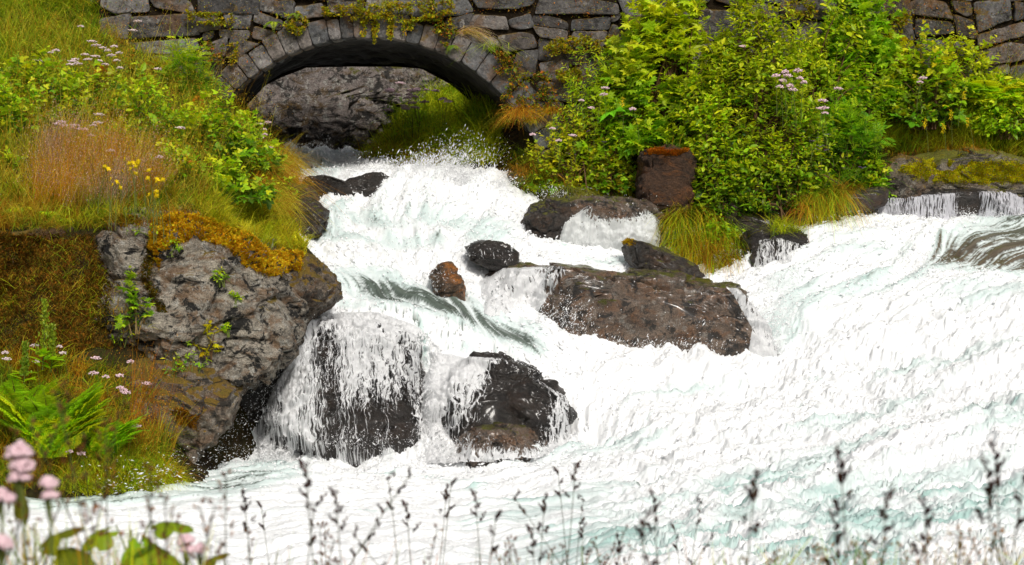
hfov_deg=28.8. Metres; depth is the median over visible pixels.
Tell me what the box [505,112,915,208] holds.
grass
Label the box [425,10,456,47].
stonecrop
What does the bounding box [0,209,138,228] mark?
moss
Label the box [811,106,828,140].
valerian
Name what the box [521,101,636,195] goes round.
bramble bush
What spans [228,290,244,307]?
rock plant
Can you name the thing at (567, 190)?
grass
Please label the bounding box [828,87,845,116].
valerian
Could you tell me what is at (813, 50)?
willow bush
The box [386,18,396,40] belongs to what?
stonecrop
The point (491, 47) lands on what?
grass tuft
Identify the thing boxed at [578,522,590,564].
grass stalk
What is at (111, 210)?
hawkbit
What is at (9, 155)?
meadow herb
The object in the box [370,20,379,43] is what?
stonecrop
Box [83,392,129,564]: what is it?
grass stalk
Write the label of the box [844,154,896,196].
raspberry bush
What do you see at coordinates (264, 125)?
grass
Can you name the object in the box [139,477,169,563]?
grass stalk
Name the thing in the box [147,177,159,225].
hawkbit
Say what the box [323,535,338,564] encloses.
grass stalk
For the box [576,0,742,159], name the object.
maple bush
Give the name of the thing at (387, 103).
valerian
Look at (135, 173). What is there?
hawkbit
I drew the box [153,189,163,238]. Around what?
hawkbit
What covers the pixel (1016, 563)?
grass
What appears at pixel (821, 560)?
grass stalk
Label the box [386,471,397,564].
grass stalk
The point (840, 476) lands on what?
grass stalk
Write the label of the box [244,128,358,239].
grass
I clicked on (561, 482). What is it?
grass stalk
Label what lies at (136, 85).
shrub
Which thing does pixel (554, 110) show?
grass tuft
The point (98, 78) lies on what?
meadow herb
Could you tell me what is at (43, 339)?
dock plant
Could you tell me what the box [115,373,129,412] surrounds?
valerian
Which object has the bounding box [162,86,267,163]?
raspberry bush
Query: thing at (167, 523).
grass stalk
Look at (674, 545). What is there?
grass stalk
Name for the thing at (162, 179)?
hawkbit
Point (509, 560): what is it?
grass stalk
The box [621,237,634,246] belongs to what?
moss
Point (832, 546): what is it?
grass stalk
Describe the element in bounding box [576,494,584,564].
grass stalk
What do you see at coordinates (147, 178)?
hawkbit
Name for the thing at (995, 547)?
grass stalk
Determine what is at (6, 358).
yarrow
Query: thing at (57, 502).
grass stalk
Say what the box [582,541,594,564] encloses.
grass stalk
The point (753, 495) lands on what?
grass stalk
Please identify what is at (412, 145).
spray
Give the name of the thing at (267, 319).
rock outcrop
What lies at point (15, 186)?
grass
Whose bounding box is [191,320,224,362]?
maple sapling
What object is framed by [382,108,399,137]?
valerian
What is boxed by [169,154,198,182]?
meadow herb
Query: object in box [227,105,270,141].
seedling
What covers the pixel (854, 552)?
grass stalk
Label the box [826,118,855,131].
fern
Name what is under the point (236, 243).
moss
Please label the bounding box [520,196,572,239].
boulder
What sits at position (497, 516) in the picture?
grass stalk
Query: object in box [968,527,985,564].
grass stalk
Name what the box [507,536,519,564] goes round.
grass stalk
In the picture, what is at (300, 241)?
moss
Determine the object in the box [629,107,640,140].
valerian
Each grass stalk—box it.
[5,390,71,564]
[6,427,28,564]
[26,433,87,563]
[30,417,93,563]
[51,380,97,564]
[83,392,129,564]
[96,417,123,564]
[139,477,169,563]
[140,462,160,564]
[155,492,174,564]
[175,513,192,564]
[191,498,221,564]
[193,496,220,564]
[215,469,234,564]
[239,487,255,564]
[242,529,253,564]
[256,501,268,564]
[297,458,326,564]
[304,501,316,564]
[314,522,326,564]
[321,521,329,563]
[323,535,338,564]
[328,487,347,564]
[349,516,380,564]
[350,466,411,564]
[352,524,386,564]
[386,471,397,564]
[401,499,420,563]
[423,524,442,564]
[439,483,449,564]
[443,477,457,562]
[470,488,485,564]
[489,509,502,562]
[504,535,511,564]
[505,544,512,564]
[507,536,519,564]
[513,488,560,564]
[525,524,546,564]
[538,492,549,564]
[547,546,555,564]
[552,466,566,564]
[559,543,567,564]
[562,460,580,564]
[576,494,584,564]
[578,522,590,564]
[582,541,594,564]
[590,536,602,564]
[606,524,628,564]
[615,531,625,564]
[624,544,636,564]
[635,508,659,564]
[646,487,660,564]
[670,523,679,564]
[687,531,713,564]
[692,497,702,557]
[741,468,760,564]
[768,548,780,564]
[806,542,818,564]
[815,547,823,564]
[823,508,845,564]
[825,542,834,564]
[832,445,851,564]
[842,541,853,564]
[850,540,861,564]
[856,538,869,564]
[865,487,895,564]
[865,550,876,564]
[879,537,892,564]
[896,541,907,564]
[905,547,915,564]
[909,494,934,564]
[916,534,931,562]
[916,536,932,564]
[948,524,967,564]
[951,531,969,564]
[958,536,971,564]
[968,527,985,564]
[974,455,999,564]
[983,439,1005,564]
[985,524,1004,564]
[986,530,1000,564]
[993,527,1010,564]
[1011,475,1023,564]
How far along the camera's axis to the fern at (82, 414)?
16.99 m
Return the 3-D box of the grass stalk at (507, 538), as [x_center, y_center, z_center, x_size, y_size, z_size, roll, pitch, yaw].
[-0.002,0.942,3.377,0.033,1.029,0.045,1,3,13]
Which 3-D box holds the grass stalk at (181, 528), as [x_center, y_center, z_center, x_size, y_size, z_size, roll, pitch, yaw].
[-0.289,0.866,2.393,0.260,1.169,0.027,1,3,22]
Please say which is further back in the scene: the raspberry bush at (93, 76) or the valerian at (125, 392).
the raspberry bush at (93, 76)
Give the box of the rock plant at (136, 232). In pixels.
[127,223,165,238]
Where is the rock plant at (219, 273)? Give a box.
[210,266,229,286]
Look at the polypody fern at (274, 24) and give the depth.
24.72 m
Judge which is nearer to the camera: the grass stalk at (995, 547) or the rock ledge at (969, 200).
the grass stalk at (995, 547)
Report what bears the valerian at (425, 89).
on the grass at (480, 114)
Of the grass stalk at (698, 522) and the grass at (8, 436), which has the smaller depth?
the grass stalk at (698, 522)
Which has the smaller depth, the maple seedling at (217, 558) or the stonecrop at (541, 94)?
the maple seedling at (217, 558)
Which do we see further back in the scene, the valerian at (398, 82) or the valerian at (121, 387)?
the valerian at (398, 82)
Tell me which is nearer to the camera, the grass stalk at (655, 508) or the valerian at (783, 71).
the grass stalk at (655, 508)
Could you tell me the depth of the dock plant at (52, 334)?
17.84 m
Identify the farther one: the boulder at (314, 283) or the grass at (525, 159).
the grass at (525, 159)
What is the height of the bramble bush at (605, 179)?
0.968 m
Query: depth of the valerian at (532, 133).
23.77 m
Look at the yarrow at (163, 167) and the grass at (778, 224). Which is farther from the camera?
the grass at (778, 224)
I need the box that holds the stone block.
[634,144,696,223]
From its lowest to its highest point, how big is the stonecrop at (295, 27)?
0.317 m
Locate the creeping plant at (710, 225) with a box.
[691,213,745,248]
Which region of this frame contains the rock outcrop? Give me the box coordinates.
[94,203,308,396]
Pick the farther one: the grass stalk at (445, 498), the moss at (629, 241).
the moss at (629, 241)
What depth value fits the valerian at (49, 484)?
1.96 m
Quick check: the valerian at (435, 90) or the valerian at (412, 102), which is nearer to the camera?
the valerian at (412, 102)
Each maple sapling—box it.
[114,265,154,333]
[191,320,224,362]
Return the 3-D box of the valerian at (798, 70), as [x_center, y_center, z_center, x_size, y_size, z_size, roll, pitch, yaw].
[3.325,-2.273,23.497,0.178,0.523,0.248,3,4,40]
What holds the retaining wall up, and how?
on the ground at (240, 434)
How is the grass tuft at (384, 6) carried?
on the stone bridge
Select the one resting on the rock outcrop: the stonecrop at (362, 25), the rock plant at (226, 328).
the rock plant at (226, 328)
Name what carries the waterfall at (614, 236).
on the boulder at (604, 206)
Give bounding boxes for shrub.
[111,63,187,141]
[152,25,229,105]
[263,140,287,179]
[546,34,653,154]
[964,73,1023,140]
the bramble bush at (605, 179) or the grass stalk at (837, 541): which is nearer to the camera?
the grass stalk at (837, 541)
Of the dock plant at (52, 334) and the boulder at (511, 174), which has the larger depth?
the boulder at (511, 174)
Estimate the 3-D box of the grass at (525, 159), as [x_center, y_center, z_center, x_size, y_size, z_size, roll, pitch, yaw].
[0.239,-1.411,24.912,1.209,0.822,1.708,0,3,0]
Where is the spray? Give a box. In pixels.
[81,123,1021,499]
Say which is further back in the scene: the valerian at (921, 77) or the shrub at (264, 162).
the valerian at (921, 77)
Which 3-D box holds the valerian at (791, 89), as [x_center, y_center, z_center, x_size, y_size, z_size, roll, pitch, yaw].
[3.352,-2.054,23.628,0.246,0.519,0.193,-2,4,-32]
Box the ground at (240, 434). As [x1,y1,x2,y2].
[0,0,1023,498]
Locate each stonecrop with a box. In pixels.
[185,9,234,26]
[202,40,224,64]
[225,41,239,65]
[276,11,308,35]
[320,3,349,16]
[345,0,455,24]
[359,17,366,36]
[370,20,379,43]
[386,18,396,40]
[401,17,418,34]
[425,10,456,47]
[493,49,522,76]
[500,70,557,123]
[543,33,612,56]
[555,64,582,82]
[779,0,817,20]
[888,10,912,28]
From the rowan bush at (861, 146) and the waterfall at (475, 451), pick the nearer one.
the waterfall at (475, 451)
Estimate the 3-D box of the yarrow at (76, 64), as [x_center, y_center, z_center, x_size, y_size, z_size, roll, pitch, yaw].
[-4.990,-2.328,22.602,0.178,0.356,0.248,3,4,40]
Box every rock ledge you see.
[121,357,244,463]
[868,188,1023,218]
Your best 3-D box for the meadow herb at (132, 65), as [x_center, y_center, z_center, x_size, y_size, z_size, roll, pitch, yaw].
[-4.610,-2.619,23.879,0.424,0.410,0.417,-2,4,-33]
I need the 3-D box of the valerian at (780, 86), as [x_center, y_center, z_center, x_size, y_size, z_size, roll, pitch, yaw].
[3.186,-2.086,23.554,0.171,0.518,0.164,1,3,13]
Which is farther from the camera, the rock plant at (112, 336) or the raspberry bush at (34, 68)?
the raspberry bush at (34, 68)
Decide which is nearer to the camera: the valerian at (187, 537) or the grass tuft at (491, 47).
the valerian at (187, 537)
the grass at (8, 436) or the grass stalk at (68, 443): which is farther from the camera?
the grass at (8, 436)
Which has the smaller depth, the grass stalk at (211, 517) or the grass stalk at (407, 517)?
the grass stalk at (211, 517)
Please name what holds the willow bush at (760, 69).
on the ground at (240, 434)
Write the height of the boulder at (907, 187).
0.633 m
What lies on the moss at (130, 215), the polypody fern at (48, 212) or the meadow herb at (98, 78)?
the polypody fern at (48, 212)
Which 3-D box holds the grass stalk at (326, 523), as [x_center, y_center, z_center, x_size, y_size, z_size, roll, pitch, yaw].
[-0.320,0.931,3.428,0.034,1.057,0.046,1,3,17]
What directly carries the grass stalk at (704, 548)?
on the ground at (240, 434)
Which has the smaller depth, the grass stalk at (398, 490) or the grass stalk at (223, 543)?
the grass stalk at (223, 543)
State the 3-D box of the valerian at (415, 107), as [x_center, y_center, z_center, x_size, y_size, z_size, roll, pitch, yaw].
[-1.382,-2.358,29.242,0.335,0.467,0.263,-2,4,-32]
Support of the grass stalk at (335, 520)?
on the ground at (240, 434)
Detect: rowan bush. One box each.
[676,66,712,134]
[804,73,896,214]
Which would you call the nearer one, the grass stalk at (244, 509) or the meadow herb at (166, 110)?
the grass stalk at (244, 509)
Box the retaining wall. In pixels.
[617,0,1023,108]
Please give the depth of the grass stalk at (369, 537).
3.06 m
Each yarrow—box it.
[1,350,16,372]
[1,357,11,377]
[27,344,38,377]
[59,351,72,379]
[69,62,82,74]
[81,43,100,68]
[125,20,141,47]
[128,29,142,57]
[155,156,172,189]
[175,126,192,152]
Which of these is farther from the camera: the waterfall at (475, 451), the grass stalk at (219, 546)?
the waterfall at (475, 451)
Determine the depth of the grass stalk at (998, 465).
2.42 m
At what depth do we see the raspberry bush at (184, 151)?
21.09 m
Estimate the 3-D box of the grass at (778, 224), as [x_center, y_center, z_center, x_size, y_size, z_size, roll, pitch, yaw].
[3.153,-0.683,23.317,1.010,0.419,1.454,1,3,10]
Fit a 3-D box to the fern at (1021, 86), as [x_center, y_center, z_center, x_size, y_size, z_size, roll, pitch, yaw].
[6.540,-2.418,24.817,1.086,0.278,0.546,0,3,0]
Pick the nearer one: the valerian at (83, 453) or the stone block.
the valerian at (83, 453)
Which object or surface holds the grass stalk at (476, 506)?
on the ground at (240, 434)
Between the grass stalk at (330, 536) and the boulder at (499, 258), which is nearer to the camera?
the grass stalk at (330, 536)
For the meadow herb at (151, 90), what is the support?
on the ground at (240, 434)
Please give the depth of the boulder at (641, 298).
21.18 m
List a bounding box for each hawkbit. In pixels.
[98,167,110,207]
[102,164,109,210]
[111,183,112,230]
[115,181,119,230]
[118,186,126,233]
[127,161,136,206]
[132,171,137,219]
[133,164,145,205]
[135,159,145,203]
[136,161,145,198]
[145,176,157,224]
[146,168,153,216]
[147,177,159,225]
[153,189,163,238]
[153,195,155,243]
[160,177,169,218]
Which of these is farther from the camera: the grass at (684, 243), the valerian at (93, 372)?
the grass at (684, 243)
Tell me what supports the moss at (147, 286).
on the rock outcrop
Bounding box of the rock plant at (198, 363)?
[177,340,210,373]
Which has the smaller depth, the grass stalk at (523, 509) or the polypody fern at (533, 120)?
the grass stalk at (523, 509)
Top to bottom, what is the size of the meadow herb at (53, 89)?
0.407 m
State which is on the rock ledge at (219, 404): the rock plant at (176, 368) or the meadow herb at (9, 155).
the rock plant at (176, 368)
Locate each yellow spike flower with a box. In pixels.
[619,98,624,132]
[965,117,973,152]
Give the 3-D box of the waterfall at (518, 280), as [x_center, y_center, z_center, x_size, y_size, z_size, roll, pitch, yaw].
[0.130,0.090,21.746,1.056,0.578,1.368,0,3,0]
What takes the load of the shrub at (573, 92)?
on the ground at (240, 434)
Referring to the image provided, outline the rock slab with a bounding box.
[915,146,1023,198]
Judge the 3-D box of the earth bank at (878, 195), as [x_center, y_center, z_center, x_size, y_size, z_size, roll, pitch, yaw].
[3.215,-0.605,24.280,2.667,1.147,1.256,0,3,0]
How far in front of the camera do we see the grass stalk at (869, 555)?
2.44 m
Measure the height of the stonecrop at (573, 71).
0.243 m
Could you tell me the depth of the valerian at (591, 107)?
23.79 m
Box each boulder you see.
[240,330,316,426]
[265,371,420,467]
[275,244,342,336]
[284,183,319,200]
[290,196,329,238]
[302,172,388,197]
[308,322,425,393]
[410,378,449,426]
[429,261,465,300]
[444,351,577,445]
[455,422,547,468]
[464,240,519,271]
[485,261,550,296]
[507,167,550,194]
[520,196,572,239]
[535,262,777,356]
[550,186,595,198]
[569,195,668,247]
[621,238,704,277]
[736,226,808,266]
[878,153,941,201]
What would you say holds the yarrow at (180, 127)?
on the ground at (240, 434)
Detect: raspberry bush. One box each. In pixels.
[0,45,84,103]
[0,67,65,136]
[43,59,137,113]
[143,129,206,174]
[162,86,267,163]
[200,146,281,209]
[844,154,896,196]
[869,20,928,101]
[875,20,977,129]
[926,24,1006,99]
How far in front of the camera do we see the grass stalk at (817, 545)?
2.52 m
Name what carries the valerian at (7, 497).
on the ground at (240, 434)
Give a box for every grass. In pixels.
[0,0,126,103]
[0,0,318,232]
[0,59,194,210]
[0,163,235,230]
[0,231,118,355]
[0,331,211,489]
[4,503,220,564]
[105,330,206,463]
[187,182,314,250]
[215,531,739,564]
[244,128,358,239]
[260,111,344,149]
[336,73,518,168]
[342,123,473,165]
[491,141,564,195]
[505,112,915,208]
[526,175,636,198]
[647,198,769,278]
[712,527,1022,564]
[747,209,819,236]
[763,524,1023,564]
[774,176,876,239]
[867,28,1023,156]
[881,138,1019,158]
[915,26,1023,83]
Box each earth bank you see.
[0,224,72,294]
[698,186,888,232]
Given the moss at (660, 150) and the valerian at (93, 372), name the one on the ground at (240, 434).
the valerian at (93, 372)
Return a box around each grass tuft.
[368,0,403,10]
[454,24,502,51]
[456,37,530,61]
[484,100,556,133]
[523,100,576,123]
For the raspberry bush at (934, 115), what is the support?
on the ground at (240, 434)
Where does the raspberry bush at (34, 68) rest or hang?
on the ground at (240, 434)
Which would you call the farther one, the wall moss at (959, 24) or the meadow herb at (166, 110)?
the wall moss at (959, 24)
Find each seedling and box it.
[11,482,95,564]
[54,545,153,564]
[81,521,193,564]
[161,553,229,564]
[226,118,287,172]
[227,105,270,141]
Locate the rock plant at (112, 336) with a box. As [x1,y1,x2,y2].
[111,323,134,347]
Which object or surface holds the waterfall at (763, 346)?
on the boulder at (641, 298)
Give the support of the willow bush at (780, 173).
on the ground at (240, 434)
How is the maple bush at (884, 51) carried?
on the ground at (240, 434)
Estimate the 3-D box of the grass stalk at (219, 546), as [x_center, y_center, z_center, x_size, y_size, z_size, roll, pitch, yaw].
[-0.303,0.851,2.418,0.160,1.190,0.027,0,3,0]
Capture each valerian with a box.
[0,487,16,564]
[0,534,14,564]
[4,440,35,564]
[39,475,59,564]
[77,452,93,491]
[78,371,98,394]
[89,356,108,386]
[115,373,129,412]
[116,385,129,420]
[119,388,133,421]
[120,390,130,413]
[122,424,141,464]
[126,359,133,384]
[176,533,195,564]
[193,542,208,564]
[382,89,396,119]
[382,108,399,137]
[383,90,394,118]
[391,93,401,123]
[395,81,405,107]
[399,107,409,134]
[401,106,416,137]
[403,96,421,126]
[404,93,411,123]
[406,88,420,117]
[407,101,416,131]
[407,106,426,137]
[410,95,422,121]
[414,100,429,129]
[421,88,429,114]
[431,89,444,119]
[435,97,447,130]
[438,99,452,133]
[529,132,541,162]
[568,134,582,163]
[588,106,598,132]
[596,92,607,122]
[600,86,614,110]
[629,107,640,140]
[771,73,780,116]
[774,84,785,125]
[778,78,793,115]
[781,69,792,112]
[783,73,795,116]
[786,68,802,111]
[786,83,802,126]
[788,87,801,124]
[796,76,805,119]
[799,80,806,123]
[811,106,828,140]
[815,99,828,133]
[816,107,829,137]
[821,111,831,145]
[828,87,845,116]
[910,76,927,103]
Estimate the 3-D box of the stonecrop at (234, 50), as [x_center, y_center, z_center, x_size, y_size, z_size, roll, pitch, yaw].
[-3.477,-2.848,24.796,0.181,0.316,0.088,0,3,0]
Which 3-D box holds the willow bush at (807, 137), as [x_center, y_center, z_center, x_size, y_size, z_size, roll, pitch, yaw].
[3.243,-2.131,24.230,1.297,1.591,0.791,0,3,0]
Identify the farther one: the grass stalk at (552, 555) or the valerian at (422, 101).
the valerian at (422, 101)
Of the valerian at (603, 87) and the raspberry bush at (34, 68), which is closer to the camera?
the raspberry bush at (34, 68)
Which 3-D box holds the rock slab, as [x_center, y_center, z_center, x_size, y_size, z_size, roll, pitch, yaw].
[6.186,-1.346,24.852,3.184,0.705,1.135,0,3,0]
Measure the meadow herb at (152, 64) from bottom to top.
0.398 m
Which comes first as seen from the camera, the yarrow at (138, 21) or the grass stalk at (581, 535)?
the grass stalk at (581, 535)
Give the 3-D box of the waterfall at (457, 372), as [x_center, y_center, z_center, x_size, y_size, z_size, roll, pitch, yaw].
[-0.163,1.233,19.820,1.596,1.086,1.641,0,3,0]
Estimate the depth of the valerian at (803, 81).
23.57 m
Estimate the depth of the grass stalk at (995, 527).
2.48 m
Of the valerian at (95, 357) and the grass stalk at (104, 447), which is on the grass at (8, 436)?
the valerian at (95, 357)
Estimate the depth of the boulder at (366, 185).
24.23 m
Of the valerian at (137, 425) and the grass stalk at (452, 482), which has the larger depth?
the valerian at (137, 425)
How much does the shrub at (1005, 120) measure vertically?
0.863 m
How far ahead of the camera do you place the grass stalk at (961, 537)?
2.65 m
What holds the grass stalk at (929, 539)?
on the ground at (240, 434)
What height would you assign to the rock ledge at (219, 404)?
1.301 m
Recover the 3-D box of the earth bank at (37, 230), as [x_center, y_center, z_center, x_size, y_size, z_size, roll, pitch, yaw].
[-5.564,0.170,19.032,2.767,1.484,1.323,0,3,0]
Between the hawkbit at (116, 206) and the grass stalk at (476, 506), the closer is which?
the grass stalk at (476, 506)
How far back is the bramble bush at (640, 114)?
24.33 m
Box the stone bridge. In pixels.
[99,0,621,159]
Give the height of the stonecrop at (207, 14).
0.230 m
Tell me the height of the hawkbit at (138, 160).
0.452 m
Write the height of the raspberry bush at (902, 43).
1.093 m
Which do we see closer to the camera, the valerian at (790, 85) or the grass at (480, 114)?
the valerian at (790, 85)
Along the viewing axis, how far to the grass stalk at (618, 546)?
3.41 m
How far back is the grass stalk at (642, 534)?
2.32 m
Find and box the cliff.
[247,67,448,151]
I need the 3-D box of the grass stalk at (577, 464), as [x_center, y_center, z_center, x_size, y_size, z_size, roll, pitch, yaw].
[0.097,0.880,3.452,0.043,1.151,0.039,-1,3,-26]
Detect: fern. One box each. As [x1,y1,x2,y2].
[0,375,71,405]
[0,375,115,460]
[6,206,35,213]
[38,211,60,217]
[77,414,149,458]
[261,21,282,32]
[286,13,303,21]
[445,45,463,54]
[520,118,537,126]
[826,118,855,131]
[956,80,1023,105]
[1001,79,1023,94]
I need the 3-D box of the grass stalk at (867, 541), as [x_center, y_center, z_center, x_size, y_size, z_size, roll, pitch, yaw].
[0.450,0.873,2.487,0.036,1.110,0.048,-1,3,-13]
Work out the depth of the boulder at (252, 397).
20.00 m
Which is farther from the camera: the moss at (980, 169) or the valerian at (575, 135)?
the moss at (980, 169)
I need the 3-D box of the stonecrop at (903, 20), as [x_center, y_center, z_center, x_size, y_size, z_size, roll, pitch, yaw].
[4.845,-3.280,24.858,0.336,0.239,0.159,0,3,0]
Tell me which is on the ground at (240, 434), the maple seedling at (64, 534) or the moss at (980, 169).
the maple seedling at (64, 534)
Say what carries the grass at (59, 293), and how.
on the ground at (240, 434)
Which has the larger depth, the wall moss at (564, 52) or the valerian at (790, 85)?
the wall moss at (564, 52)
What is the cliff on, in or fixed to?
on the ground at (240, 434)
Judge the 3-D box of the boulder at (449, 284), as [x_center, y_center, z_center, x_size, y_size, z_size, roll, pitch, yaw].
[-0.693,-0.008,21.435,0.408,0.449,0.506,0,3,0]
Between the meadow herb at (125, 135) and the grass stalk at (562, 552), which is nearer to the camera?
the grass stalk at (562, 552)
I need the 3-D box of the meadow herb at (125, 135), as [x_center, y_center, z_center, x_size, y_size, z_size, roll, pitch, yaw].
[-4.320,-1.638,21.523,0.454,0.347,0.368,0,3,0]
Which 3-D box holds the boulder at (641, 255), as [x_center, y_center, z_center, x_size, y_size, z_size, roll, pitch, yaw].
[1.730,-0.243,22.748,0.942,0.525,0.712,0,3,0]
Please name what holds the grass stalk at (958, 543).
on the ground at (240, 434)
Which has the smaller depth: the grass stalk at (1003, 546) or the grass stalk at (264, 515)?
the grass stalk at (1003, 546)
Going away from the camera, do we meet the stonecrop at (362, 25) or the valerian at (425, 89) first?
the stonecrop at (362, 25)
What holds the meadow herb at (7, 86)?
on the ground at (240, 434)
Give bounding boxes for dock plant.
[8,340,36,384]
[29,298,57,369]
[40,323,64,371]
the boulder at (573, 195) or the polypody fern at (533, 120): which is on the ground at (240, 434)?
the boulder at (573, 195)
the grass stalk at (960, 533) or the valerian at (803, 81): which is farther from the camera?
the valerian at (803, 81)
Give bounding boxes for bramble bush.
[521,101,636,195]
[583,119,637,195]
[621,95,668,135]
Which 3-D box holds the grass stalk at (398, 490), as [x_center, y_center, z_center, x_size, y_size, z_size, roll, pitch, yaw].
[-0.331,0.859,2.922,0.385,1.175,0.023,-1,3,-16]
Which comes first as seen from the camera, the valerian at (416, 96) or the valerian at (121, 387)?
the valerian at (121, 387)
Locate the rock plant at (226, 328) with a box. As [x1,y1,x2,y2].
[218,322,230,336]
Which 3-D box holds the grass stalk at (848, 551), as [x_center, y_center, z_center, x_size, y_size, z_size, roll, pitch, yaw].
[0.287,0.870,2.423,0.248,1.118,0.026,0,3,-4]
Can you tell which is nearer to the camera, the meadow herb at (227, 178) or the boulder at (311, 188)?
the meadow herb at (227, 178)
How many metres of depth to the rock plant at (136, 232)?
18.76 m
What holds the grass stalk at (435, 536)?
on the ground at (240, 434)
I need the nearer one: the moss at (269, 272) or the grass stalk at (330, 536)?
the grass stalk at (330, 536)
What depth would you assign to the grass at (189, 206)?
19.20 m
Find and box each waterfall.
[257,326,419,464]
[421,352,570,465]
[455,432,521,472]
[479,266,565,315]
[560,207,659,250]
[726,287,777,356]
[754,238,798,267]
[860,191,1023,219]
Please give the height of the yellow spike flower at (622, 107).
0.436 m
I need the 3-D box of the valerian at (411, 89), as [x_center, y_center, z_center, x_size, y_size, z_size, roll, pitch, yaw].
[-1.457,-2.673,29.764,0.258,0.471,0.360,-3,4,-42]
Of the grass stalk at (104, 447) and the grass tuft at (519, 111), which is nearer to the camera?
the grass stalk at (104, 447)
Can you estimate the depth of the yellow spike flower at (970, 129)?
24.02 m
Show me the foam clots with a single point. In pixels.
(348, 169)
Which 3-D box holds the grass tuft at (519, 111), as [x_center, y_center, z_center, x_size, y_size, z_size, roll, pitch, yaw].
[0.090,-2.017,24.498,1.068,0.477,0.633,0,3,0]
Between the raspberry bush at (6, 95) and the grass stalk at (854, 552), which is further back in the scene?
the raspberry bush at (6, 95)
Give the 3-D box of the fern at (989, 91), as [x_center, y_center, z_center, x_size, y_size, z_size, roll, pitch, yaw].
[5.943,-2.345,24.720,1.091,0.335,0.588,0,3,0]
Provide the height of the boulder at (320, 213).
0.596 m
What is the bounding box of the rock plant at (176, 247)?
[158,238,182,257]
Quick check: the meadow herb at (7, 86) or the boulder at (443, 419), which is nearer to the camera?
the boulder at (443, 419)
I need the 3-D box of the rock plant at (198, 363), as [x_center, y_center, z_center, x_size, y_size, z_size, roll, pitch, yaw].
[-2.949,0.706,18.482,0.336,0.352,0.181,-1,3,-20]
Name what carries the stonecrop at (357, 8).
attached to the stone bridge
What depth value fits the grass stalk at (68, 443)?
2.12 m
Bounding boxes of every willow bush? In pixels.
[659,0,863,202]
[675,77,761,220]
[718,93,837,219]
[741,45,830,167]
[754,0,902,154]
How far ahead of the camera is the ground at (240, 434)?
19.40 m
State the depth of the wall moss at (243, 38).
24.82 m
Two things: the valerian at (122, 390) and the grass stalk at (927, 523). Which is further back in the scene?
the valerian at (122, 390)
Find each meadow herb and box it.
[0,77,20,105]
[0,145,27,171]
[40,78,67,104]
[46,65,79,85]
[55,92,94,118]
[80,63,117,91]
[93,116,131,140]
[111,47,144,77]
[115,87,147,115]
[137,73,168,100]
[145,52,168,81]
[151,101,179,121]
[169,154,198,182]
[181,94,207,131]
[200,89,230,122]
[210,172,244,206]
[249,171,277,189]
[271,175,301,199]
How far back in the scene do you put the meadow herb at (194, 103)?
22.90 m
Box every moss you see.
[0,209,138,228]
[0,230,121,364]
[99,0,615,29]
[136,238,166,312]
[146,210,304,276]
[169,407,204,433]
[200,19,291,78]
[249,261,287,280]
[290,229,307,255]
[523,8,614,143]
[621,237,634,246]
[644,146,692,155]
[869,0,1023,57]
[895,153,1023,188]
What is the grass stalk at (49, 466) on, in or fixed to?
on the ground at (240, 434)
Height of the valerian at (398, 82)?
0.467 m
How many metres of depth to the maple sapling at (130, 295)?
18.42 m
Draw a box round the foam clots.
[98,139,1023,497]
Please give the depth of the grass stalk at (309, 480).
2.62 m
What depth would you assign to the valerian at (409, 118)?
29.15 m
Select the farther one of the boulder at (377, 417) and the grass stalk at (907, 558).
the boulder at (377, 417)
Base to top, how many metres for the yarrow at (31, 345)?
0.314 m
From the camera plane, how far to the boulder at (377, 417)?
19.66 m
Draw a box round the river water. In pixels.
[0,141,1023,564]
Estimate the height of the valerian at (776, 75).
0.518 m
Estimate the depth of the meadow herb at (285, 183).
22.85 m
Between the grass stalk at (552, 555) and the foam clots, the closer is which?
the grass stalk at (552, 555)
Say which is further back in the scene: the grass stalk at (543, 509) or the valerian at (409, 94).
the valerian at (409, 94)
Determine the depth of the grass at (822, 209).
23.63 m
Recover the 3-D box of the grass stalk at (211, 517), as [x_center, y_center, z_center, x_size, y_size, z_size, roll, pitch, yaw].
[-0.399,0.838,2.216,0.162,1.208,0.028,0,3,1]
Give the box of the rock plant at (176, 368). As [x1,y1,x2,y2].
[160,352,185,377]
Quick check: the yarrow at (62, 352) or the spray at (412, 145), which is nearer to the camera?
the yarrow at (62, 352)
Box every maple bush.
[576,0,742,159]
[803,0,915,118]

